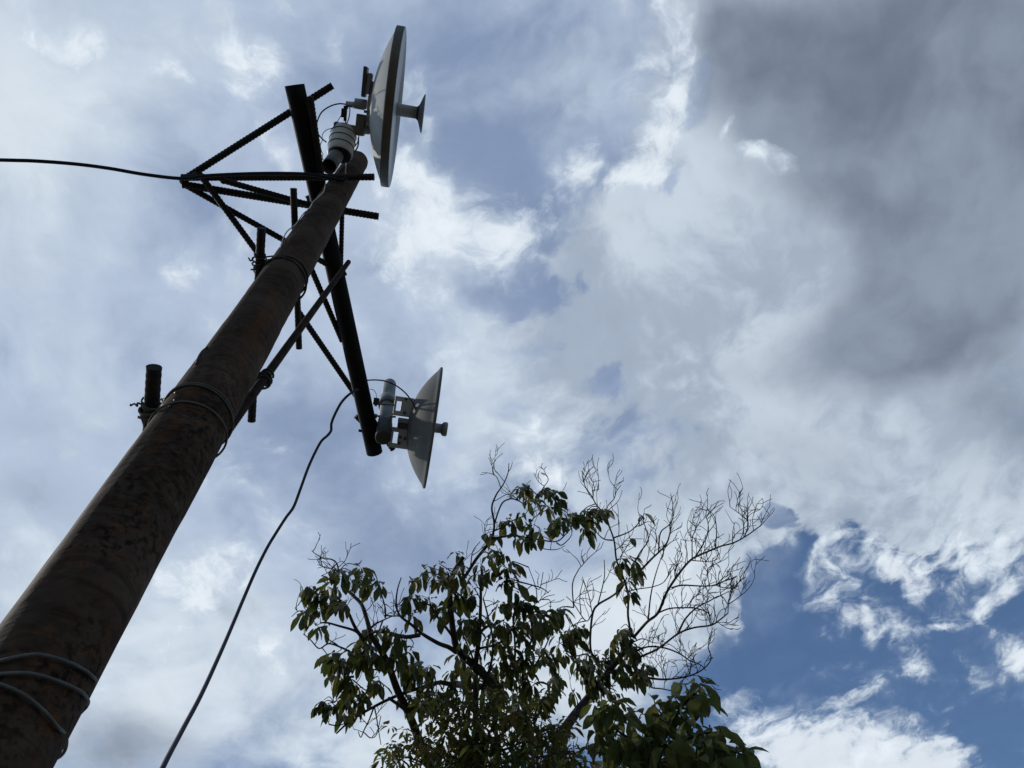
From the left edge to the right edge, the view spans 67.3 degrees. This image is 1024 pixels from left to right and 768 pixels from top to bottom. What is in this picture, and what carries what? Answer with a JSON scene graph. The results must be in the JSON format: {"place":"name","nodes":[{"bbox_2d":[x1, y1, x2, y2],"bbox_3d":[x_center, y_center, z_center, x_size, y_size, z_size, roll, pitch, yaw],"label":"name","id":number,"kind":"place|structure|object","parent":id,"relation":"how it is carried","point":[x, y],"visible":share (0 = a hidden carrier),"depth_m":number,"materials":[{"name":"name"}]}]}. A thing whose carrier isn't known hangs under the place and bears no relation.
{"place":"outdoors","nodes":[
{"label":"outdoors","id":0,"kind":"place"},
{"bbox_2d":[0,0,1023,767],"label":"sky","id":1,"kind":"structure","parent":0,"point":[699,245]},
{"bbox_3d":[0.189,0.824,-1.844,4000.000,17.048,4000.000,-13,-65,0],"label":"ground","id":2,"kind":"structure","parent":0,"visible":0},
{"bbox_2d":[0,151,367,767],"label":"steel pole","id":3,"kind":"object","parent":2,"relation":"on","point":[79,600],"visible":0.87,"depth_m":0.77,"materials":[{"name":"brown metal"}]},
{"bbox_2d":[0,653,97,758],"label":"tie wire","id":4,"kind":"object","parent":3,"relation":"attached to","point":[43,710],"visible":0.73,"depth_m":0.58,"materials":[{"name":"grey metal"}]},
{"bbox_2d":[0,158,346,181],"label":"cable","id":5,"kind":"object","parent":3,"relation":"attached to","point":[169,177],"visible":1,"depth_m":2.50,"materials":[{"name":"black rubber"}]},
{"bbox_2d":[129,382,233,457],"bbox_3d":[-0.503,0.038,1.133,0.230,0.272,0.100,-20,-66,3],"label":"tie wire","id":6,"kind":"object","parent":3,"relation":"attached to","point":[218,393],"visible":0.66,"depth_m":1.05,"materials":[{"name":"black metal"}]},
{"bbox_2d":[142,364,161,430],"bbox_3d":[-0.593,0.057,1.263,0.024,0.024,0.187,10,-67,-10],"label":"rung","id":7,"kind":"object","parent":6,"relation":"attached to","point":[153,376],"visible":0.44,"depth_m":1.23,"materials":[{"name":"black metal"}]},
{"bbox_2d":[139,402,144,428],"bbox_3d":[-0.601,0.067,1.266,0.016,0.028,0.082,-4,-66,-4],"label":"hook","id":8,"kind":"object","parent":7,"relation":"attached to","point":[141,409],"visible":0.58,"depth_m":1.25,"materials":[{"name":"black metal"}]},
{"bbox_2d":[195,347,207,364],"bbox_3d":[-0.468,-0.042,1.154,0.012,0.072,0.006,-13,-65,0],"label":"thin wire","id":9,"kind":"object","parent":3,"relation":"attached to","point":[199,355],"visible":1,"depth_m":1.16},
{"bbox_2d":[247,227,265,422],"bbox_3d":[-0.578,-0.123,1.739,0.019,0.020,0.467,7,-67,-9],"label":"rung","id":10,"kind":"object","parent":3,"relation":"attached to","point":[260,253],"visible":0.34,"depth_m":1.67,"materials":[{"name":"black metal"}]},
{"bbox_2d":[248,252,308,300],"bbox_3d":[-0.509,-0.238,1.686,0.120,0.064,0.117,-13,-65,0],"label":"tie wire","id":11,"kind":"object","parent":3,"relation":"attached to","point":[265,261],"visible":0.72,"depth_m":1.67,"materials":[{"name":"black metal"}]},
{"bbox_2d":[179,82,394,456],"bbox_3d":[-0.596,-0.344,2.817,0.613,0.198,1.385,-26,-66,6],"label":"antenna mounting frame","id":12,"kind":"object","parent":3,"relation":"attached to","point":[301,111],"visible":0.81,"depth_m":2.64,"materials":[{"name":"black metal"}]},
{"bbox_2d":[160,388,358,767],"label":"cable","id":13,"kind":"object","parent":12,"relation":"hanging from","point":[189,715],"visible":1,"depth_m":2.08,"materials":[{"name":"black rubber"}]},
{"bbox_2d":[323,25,425,186],"bbox_3d":[-0.463,-1.033,2.888,0.294,0.575,0.555,29,-72,-17],"label":"dish antenna","id":14,"kind":"object","parent":12,"relation":"attached to","point":[385,111],"visible":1,"depth_m":2.78,"materials":[{"name":"grey metal"}]},
{"bbox_2d":[320,116,340,159],"bbox_3d":[-0.669,-0.907,2.847,0.086,0.018,0.164,-2,-66,-5],"label":"thin wire","id":15,"kind":"object","parent":14,"relation":"attached to","point":[322,136],"visible":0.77,"depth_m":2.84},
{"bbox_2d":[317,103,345,142],"bbox_3d":[-0.677,-0.977,2.831,0.067,0.019,0.160,28,-72,-17],"label":"loop cable","id":16,"kind":"object","parent":14,"relation":"attached to","point":[324,110],"visible":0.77,"depth_m":2.82,"materials":[{"name":"black rubber"}]},
{"bbox_2d":[373,367,447,488],"bbox_3d":[-0.391,0.168,3.213,0.320,0.623,0.466,-13,-65,0],"label":"dish antenna","id":17,"kind":"object","parent":12,"relation":"attached to","point":[418,428],"visible":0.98,"depth_m":3.04,"materials":[{"name":"grey plastic"}]},
{"bbox_2d":[367,379,415,409],"bbox_3d":[-0.439,0.087,3.023,0.096,0.057,0.322,-30,-67,8],"label":"loop cable","id":18,"kind":"object","parent":17,"relation":"attached to","point":[396,386],"visible":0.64,"depth_m":3.01,"materials":[{"name":"black rubber"}]},
{"bbox_2d":[233,260,350,430],"bbox_3d":[-0.515,-0.179,1.970,0.018,1.659,0.188,-6,-66,-3],"label":"diagonal rod","id":19,"kind":"object","parent":3,"relation":"attached to","point":[261,382],"visible":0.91,"depth_m":1.65,"materials":[{"name":"black metal"}]},
{"bbox_2d":[255,368,274,389],"bbox_3d":[-0.468,-0.009,1.451,0.034,0.040,0.034,-13,-65,0],"label":"binding wire","id":20,"kind":"object","parent":19,"relation":"attached to","point":[266,374],"visible":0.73,"depth_m":1.44,"materials":[{"name":"black metal"}]},
{"bbox_2d":[290,188,301,349],"bbox_3d":[-0.610,-0.317,2.175,0.019,0.019,0.465,2,-66,-7],"label":"rung","id":21,"kind":"object","parent":3,"relation":"attached to","point":[294,220],"visible":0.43,"depth_m":2.11,"materials":[{"name":"black metal"}]},
{"bbox_2d":[279,183,325,248],"bbox_3d":[-0.578,-0.499,2.187,0.037,0.967,0.008,-23,-66,5],"label":"thin wire","id":22,"kind":"object","parent":3,"relation":"attached to","point":[301,216],"visible":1,"depth_m":2.10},
{"bbox_2d":[370,680,603,767],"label":"leaved tree","id":23,"kind":"object","parent":2,"relation":"on","point":[469,751],"visible":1,"depth_m":4.77,"materials":[{"name":"green plant"}]},
{"bbox_2d":[290,443,774,767],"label":"half bare tree","id":24,"kind":"object","parent":2,"relation":"on","point":[359,660],"visible":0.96,"depth_m":5.41,"materials":[{"name":"green plant"}]},
{"bbox_2d":[579,674,767,767],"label":"broad leaved tree","id":25,"kind":"object","parent":2,"relation":"on","point":[632,748],"visible":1,"depth_m":4.91,"materials":[{"name":"green plant"}]}
]}

